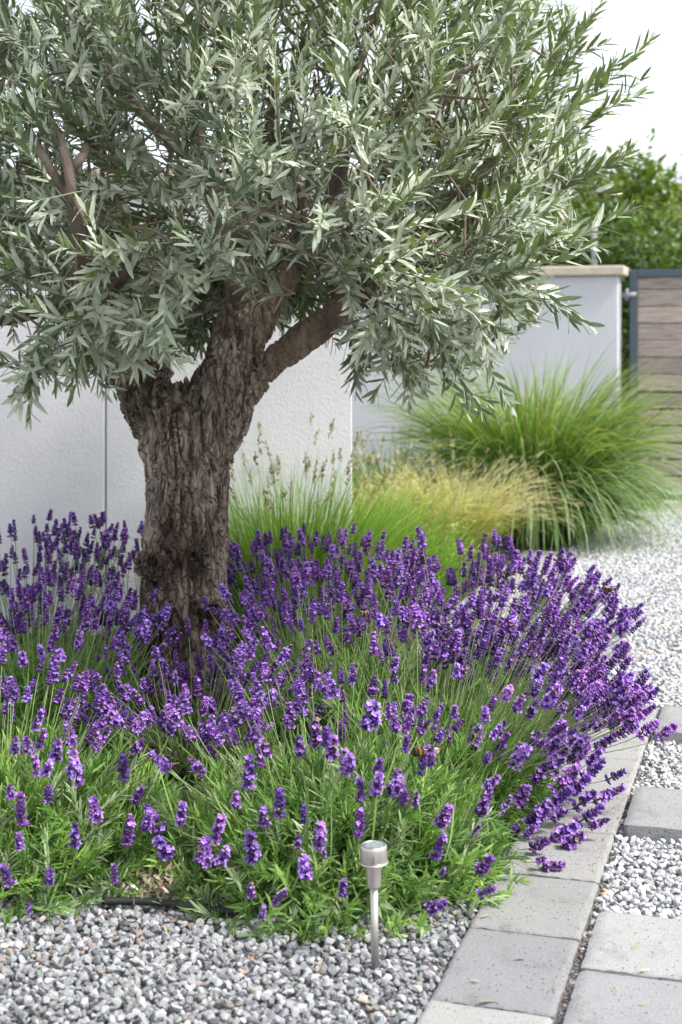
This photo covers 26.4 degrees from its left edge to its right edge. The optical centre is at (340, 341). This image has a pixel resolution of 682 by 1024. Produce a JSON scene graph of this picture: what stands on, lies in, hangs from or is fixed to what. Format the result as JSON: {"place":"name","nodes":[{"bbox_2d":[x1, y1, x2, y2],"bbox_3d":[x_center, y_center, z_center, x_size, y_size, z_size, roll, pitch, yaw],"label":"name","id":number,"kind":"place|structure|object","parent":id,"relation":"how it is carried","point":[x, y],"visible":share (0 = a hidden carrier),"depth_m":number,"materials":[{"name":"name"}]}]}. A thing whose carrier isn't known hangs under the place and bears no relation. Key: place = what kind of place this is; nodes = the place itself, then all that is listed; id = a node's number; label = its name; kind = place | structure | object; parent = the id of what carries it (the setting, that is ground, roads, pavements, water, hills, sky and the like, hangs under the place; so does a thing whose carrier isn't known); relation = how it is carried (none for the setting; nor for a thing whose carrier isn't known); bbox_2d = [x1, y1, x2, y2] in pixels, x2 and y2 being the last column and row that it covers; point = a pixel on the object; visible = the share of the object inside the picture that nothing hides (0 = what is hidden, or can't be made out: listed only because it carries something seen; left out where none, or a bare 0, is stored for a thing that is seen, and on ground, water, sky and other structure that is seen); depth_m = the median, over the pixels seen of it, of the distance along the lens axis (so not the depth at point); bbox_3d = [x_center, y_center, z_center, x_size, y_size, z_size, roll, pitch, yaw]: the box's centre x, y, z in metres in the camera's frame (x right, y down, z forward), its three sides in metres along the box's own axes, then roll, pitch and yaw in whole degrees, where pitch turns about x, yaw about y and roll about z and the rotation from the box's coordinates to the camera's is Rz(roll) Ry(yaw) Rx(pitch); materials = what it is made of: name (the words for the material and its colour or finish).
{"place":"outdoors","nodes":[
{"label":"outdoors","id":0,"kind":"place"},
{"bbox_2d":[131,524,319,664],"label":"moor grass","id":1,"kind":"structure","parent":0,"point":[237,639],"depth_m":5.42,"materials":[{"name":"green plant"}]},
{"bbox_2d":[111,411,488,645],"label":"moor grass","id":2,"kind":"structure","parent":0,"point":[363,527],"depth_m":5.58,"materials":[{"name":"green plant"}]},
{"bbox_2d":[0,0,681,259],"label":"sky","id":3,"kind":"structure","parent":0,"point":[624,21],"materials":[{"name":"white"}]},
{"bbox_2d":[0,426,681,1023],"bbox_3d":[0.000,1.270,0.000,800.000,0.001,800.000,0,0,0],"label":"ground","id":4,"kind":"structure","parent":0,"point":[626,866],"depth_m":3.08,"materials":[{"name":"grey gravel"}]},
{"bbox_2d":[121,844,204,914],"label":"leaf litter","id":5,"kind":"object","parent":4,"relation":"on","point":[156,877],"visible":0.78,"depth_m":3.26,"materials":[{"name":"beige plant"}]},
{"bbox_2d":[101,897,245,915],"bbox_3d":[-0.365,1.232,3.177,0.327,0.017,0.034,0,0,11],"label":"drip hose","id":6,"kind":"object","parent":4,"relation":"on","point":[146,901],"visible":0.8,"depth_m":3.18,"materials":[{"name":"black rubber"}]},
{"bbox_2d":[0,169,356,635],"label":"garden wall","id":7,"kind":"structure","parent":4,"relation":"on","point":[80,458],"depth_m":6.10,"materials":[{"name":"white paint"}]},
{"bbox_2d":[1,541,574,881],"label":"planting bed","id":8,"kind":"object","parent":4,"relation":"on","point":[483,564],"visible":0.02,"depth_m":4.58,"materials":[{"name":"soil"}]},
{"bbox_2d":[0,509,143,692],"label":"lavender plant","id":9,"kind":"object","parent":8,"relation":"on","point":[49,549],"visible":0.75,"depth_m":5.19,"materials":[{"name":"purple plant"}]},
{"bbox_2d":[0,562,182,774],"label":"lavender plant","id":10,"kind":"object","parent":8,"relation":"on","point":[107,618],"visible":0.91,"depth_m":4.42,"materials":[{"name":"purple plant"}]},
{"bbox_2d":[43,511,144,694],"bbox_3d":[-0.752,0.987,5.256,0.651,0.743,0.649,0,0,0],"label":"lavender plant","id":11,"kind":"object","parent":8,"relation":"on","point":[114,535],"visible":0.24,"depth_m":5.27,"materials":[{"name":"purple plant"}]},
{"bbox_2d":[0,648,203,931],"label":"lavender plant","id":12,"kind":"object","parent":8,"relation":"on","point":[48,787],"visible":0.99,"depth_m":3.39,"materials":[{"name":"green plant"}]},
{"bbox_2d":[79,617,332,790],"bbox_3d":[-0.397,1.091,4.177,0.752,0.550,0.796,0,0,0],"label":"lavender plant","id":13,"kind":"object","parent":8,"relation":"on","point":[176,755],"visible":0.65,"depth_m":4.16,"materials":[{"name":"purple plant"}]},
{"bbox_2d":[0,0,660,732],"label":"olive tree","id":14,"kind":"object","parent":8,"relation":"on","point":[132,302],"visible":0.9,"depth_m":4.17,"materials":[{"name":"green plant"}]},
{"bbox_2d":[134,660,532,953],"bbox_3d":[-0.033,1.087,3.472,0.970,0.581,1.007,0,0,0],"label":"lavender plant","id":15,"kind":"object","parent":8,"relation":"on","point":[420,819],"visible":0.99,"depth_m":3.28,"materials":[{"name":"green plant"}]},
{"bbox_2d":[411,746,427,757],"bbox_3d":[0.181,0.960,3.399,0.040,0.028,0.029,0,0,-20],"label":"bumblebee","id":16,"kind":"object","parent":15,"relation":"on","point":[419,751],"visible":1,"depth_m":3.39},
{"bbox_2d":[433,745,441,754],"bbox_3d":[0.229,0.974,3.465,0.023,0.022,0.033,0,0,30],"label":"bumblebee","id":17,"kind":"object","parent":15,"relation":"on","point":[437,749],"visible":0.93,"depth_m":3.46},
{"bbox_2d":[227,522,440,688],"bbox_3d":[-0.047,0.988,5.086,0.802,0.702,0.854,0,0,0],"label":"lavender plant","id":18,"kind":"object","parent":8,"relation":"on","point":[264,559],"visible":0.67,"depth_m":5.08,"materials":[{"name":"purple plant"}]},
{"bbox_2d":[201,556,504,771],"bbox_3d":[0.047,1.015,4.392,0.947,0.726,0.927,0,0,0],"label":"lavender plant","id":19,"kind":"object","parent":8,"relation":"on","point":[255,614],"visible":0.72,"depth_m":4.35,"materials":[{"name":"purple plant"}]},
{"bbox_2d":[424,522,479,583],"bbox_3d":[0.487,1.068,7.002,0.401,0.406,0.367,0,0,0],"label":"leafy perennial","id":20,"kind":"object","parent":8,"relation":"on","point":[453,544],"visible":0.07,"depth_m":7.02,"materials":[{"name":"green plant"}]},
{"bbox_2d":[232,579,678,871],"bbox_3d":[0.360,1.033,3.925,1.064,0.700,1.105,0,0,-25],"label":"lavender plant","id":21,"kind":"object","parent":8,"relation":"on","point":[596,704],"visible":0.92,"depth_m":3.80,"materials":[{"name":"purple plant"}]},
{"bbox_2d":[325,526,645,732],"bbox_3d":[0.483,0.984,4.772,0.982,0.742,1.082,0,0,-39],"label":"lavender plant","id":22,"kind":"object","parent":8,"relation":"on","point":[584,600],"visible":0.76,"depth_m":4.79,"materials":[{"name":"purple plant"}]},
{"bbox_2d":[352,334,681,559],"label":"silver grass","id":23,"kind":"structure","parent":8,"relation":"on","point":[586,452],"depth_m":8.80,"materials":[{"name":"plant"}]},
{"bbox_2d":[31,882,653,1006],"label":"fallen leaves","id":24,"kind":"object","parent":4,"relation":"on","point":[617,988],"visible":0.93,"depth_m":2.90,"materials":[{"name":"brown plant"}]},
{"bbox_2d":[359,840,388,969],"bbox_3d":[0.067,1.142,2.900,0.060,0.277,0.060,-1,0,0],"label":"solar light","id":25,"kind":"object","parent":4,"relation":"on","point":[373,860],"visible":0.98,"depth_m":2.89,"materials":[{"name":"metal"}]},
{"bbox_2d":[447,600,509,621],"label":"edging slab","id":26,"kind":"structure","parent":4,"relation":"on","point":[463,602],"depth_m":6.77,"materials":[{"name":"concrete"}]},
{"bbox_2d":[416,1000,553,1023],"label":"paver","id":27,"kind":"object","parent":4,"relation":"on","point":[437,1012],"visible":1,"depth_m":2.67,"materials":[{"name":"concrete"}]},
{"bbox_2d":[352,265,627,498],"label":"boundary wall","id":28,"kind":"structure","parent":4,"relation":"on","point":[597,289],"depth_m":11.09,"materials":[{"name":"grey paint"}]},
{"bbox_2d":[591,226,597,265],"bbox_3d":[2.195,0.135,12.600,0.060,2.270,0.057,0,0,0],"label":"fence post","id":29,"kind":"object","parent":28,"relation":"on","point":[593,257],"visible":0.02,"depth_m":12.58,"materials":[{"name":"grey metal"}]},
{"bbox_2d":[622,269,681,500],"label":"wooden gate","id":30,"kind":"structure","parent":28,"relation":"attached to","point":[637,297],"depth_m":10.95,"materials":[{"name":"wood"},{"name":"metal"}]},
{"bbox_2d":[463,589,521,604],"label":"edging slab","id":31,"kind":"structure","parent":4,"relation":"on","point":[511,599],"depth_m":7.09,"materials":[{"name":"concrete"}]},
{"bbox_2d":[478,578,523,595],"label":"edging slab","id":32,"kind":"structure","parent":4,"relation":"on","point":[516,581],"depth_m":7.42,"materials":[{"name":"concrete"}]},
{"bbox_2d":[429,928,579,1023],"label":"paver","id":33,"kind":"object","parent":4,"relation":"on","point":[493,964],"visible":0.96,"depth_m":2.86,"materials":[{"name":"concrete"}]},
{"bbox_2d":[494,568,543,578],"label":"edging slab","id":34,"kind":"structure","parent":4,"relation":"on","point":[521,577],"depth_m":7.69,"materials":[{"name":"concrete"}]},
{"bbox_2d":[472,213,578,266],"bbox_3d":[1.666,0.006,13.578,1.487,2.533,1.301,0,0,0],"label":"garden tree","id":35,"kind":"object","parent":4,"relation":"on","point":[545,265],"visible":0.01,"depth_m":13.29,"materials":[{"name":"green plant"}]},
{"bbox_2d":[504,559,553,568],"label":"edging slab","id":36,"kind":"structure","parent":4,"relation":"on","point":[541,564],"depth_m":8.07,"materials":[{"name":"concrete"}]},
{"bbox_2d":[468,873,598,950],"bbox_3d":[0.432,1.269,3.213,0.238,0.061,0.327,0,-1,17],"label":"paver","id":37,"kind":"object","parent":4,"relation":"on","point":[564,909],"visible":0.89,"depth_m":3.18,"materials":[{"name":"concrete"}]},
{"bbox_2d":[520,550,558,564],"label":"edging slab","id":38,"kind":"structure","parent":4,"relation":"on","point":[543,555],"depth_m":8.42,"materials":[{"name":"concrete"}]},
{"bbox_2d":[502,826,614,891],"bbox_3d":[0.529,1.268,3.537,0.238,0.061,0.328,0,0,17],"label":"paver","id":39,"kind":"object","parent":4,"relation":"on","point":[583,855],"visible":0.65,"depth_m":3.50,"materials":[{"name":"concrete"}]},
{"bbox_2d":[524,790,627,839],"bbox_3d":[0.627,1.269,3.858,0.238,0.061,0.325,0,0,17],"label":"paver","id":40,"kind":"object","parent":4,"relation":"on","point":[612,813],"visible":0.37,"depth_m":3.80,"materials":[{"name":"concrete"}]},
{"bbox_2d":[492,167,666,277],"bbox_3d":[2.320,-0.265,14.591,1.895,3.074,1.478,0,0,0],"label":"garden tree","id":41,"kind":"object","parent":4,"relation":"on","point":[590,199],"visible":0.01,"depth_m":14.48,"materials":[{"name":"green plant"}]},
{"bbox_2d":[549,757,639,803],"bbox_3d":[0.724,1.269,4.179,0.238,0.061,0.325,0,0,17],"label":"paver","id":42,"kind":"object","parent":4,"relation":"on","point":[615,765],"visible":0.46,"depth_m":4.16,"materials":[{"name":"concrete"}]},
{"bbox_2d":[548,735,650,997],"bbox_3d":[0.680,1.237,3.645,0.054,0.004,1.898,0,0,17],"label":"dry debris","id":43,"kind":"object","parent":4,"relation":"on","point":[593,863],"visible":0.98,"depth_m":3.48,"materials":[{"name":"brown plant"}]},
{"bbox_2d":[566,729,649,764],"bbox_3d":[0.822,1.270,4.501,0.238,0.061,0.327,0,0,17],"label":"paver","id":44,"kind":"object","parent":4,"relation":"on","point":[632,754],"visible":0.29,"depth_m":4.43,"materials":[{"name":"concrete"}]},
{"bbox_2d":[545,195,681,477],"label":"hedge shrub","id":45,"kind":"object","parent":4,"relation":"on","point":[613,257],"visible":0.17,"depth_m":12.68,"materials":[{"name":"green plant"}]},
{"bbox_2d":[578,707,657,737],"bbox_3d":[0.916,1.269,4.814,0.238,0.061,0.308,0,0,17],"label":"paver","id":46,"kind":"object","parent":4,"relation":"on","point":[651,716],"visible":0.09,"depth_m":4.77,"materials":[{"name":"concrete"}]},
{"bbox_2d":[563,970,681,1023],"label":"stepping slab","id":47,"kind":"structure","parent":4,"relation":"on","point":[597,998],"depth_m":2.73,"materials":[{"name":"concrete"}]},
{"bbox_2d":[565,127,681,460],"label":"garden tree","id":48,"kind":"object","parent":4,"relation":"on","point":[645,176],"visible":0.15,"depth_m":14.84,"materials":[{"name":"green plant"}]},
{"bbox_2d":[581,911,681,981],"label":"stepping slab","id":49,"kind":"structure","parent":4,"relation":"on","point":[615,938],"depth_m":2.97,"materials":[{"name":"concrete"}]},
{"bbox_2d":[622,500,681,509],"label":"concrete threshold","id":50,"kind":"object","parent":4,"relation":"on","point":[673,502],"depth_m":10.81,"materials":[{"name":"grey concrete"}]},
{"bbox_2d":[623,786,681,848],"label":"stepping slab","id":51,"kind":"structure","parent":4,"relation":"on","point":[654,814],"depth_m":3.72,"materials":[{"name":"concrete"}]},
{"bbox_2d":[629,174,681,408],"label":"garden tree","id":52,"kind":"object","parent":4,"relation":"on","point":[679,196],"depth_m":18.72,"materials":[{"name":"green plant"}]},
{"bbox_2d":[654,706,681,745],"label":"stepping slab","id":53,"kind":"structure","parent":4,"relation":"on","point":[668,715],"depth_m":4.65,"materials":[{"name":"concrete"}]},
{"bbox_2d":[228,432,499,630],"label":"moor grass","id":54,"kind":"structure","parent":0,"point":[400,515],"depth_m":6.22,"materials":[{"name":"green plant"}]},
{"bbox_2d":[362,611,369,615],"bbox_3d":[0.066,0.744,3.979,0.027,0.015,0.018,0,0,-20],"label":"honeybee","id":55,"kind":"object","parent":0,"point":[364,613],"visible":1,"depth_m":3.97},
{"bbox_2d":[352,491,505,627],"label":"moor grass","id":56,"kind":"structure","parent":0,"point":[451,564],"depth_m":6.45,"materials":[{"name":"green plant"}]},
{"bbox_2d":[352,405,543,546],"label":"silver grass","id":57,"kind":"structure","parent":0,"point":[397,467],"depth_m":8.69,"materials":[{"name":"plant"}]},
{"bbox_2d":[352,438,593,574],"bbox_3d":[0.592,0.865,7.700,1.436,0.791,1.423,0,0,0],"label":"feather grass","id":58,"kind":"object","parent":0,"point":[490,518],"depth_m":7.56,"materials":[{"name":"plant"}]},
{"bbox_2d":[409,207,566,263],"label":"house","id":59,"kind":"structure","parent":0,"point":[452,232],"depth_m":37.38,"materials":[{"name":"tile"}]},
{"bbox_2d":[602,585,614,592],"bbox_3d":[0.806,0.751,4.399,0.035,0.021,0.054,0,0,30],"label":"honeybee","id":60,"kind":"object","parent":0,"point":[608,588],"visible":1,"depth_m":4.39,"materials":[{"name":"brown"}]}
]}

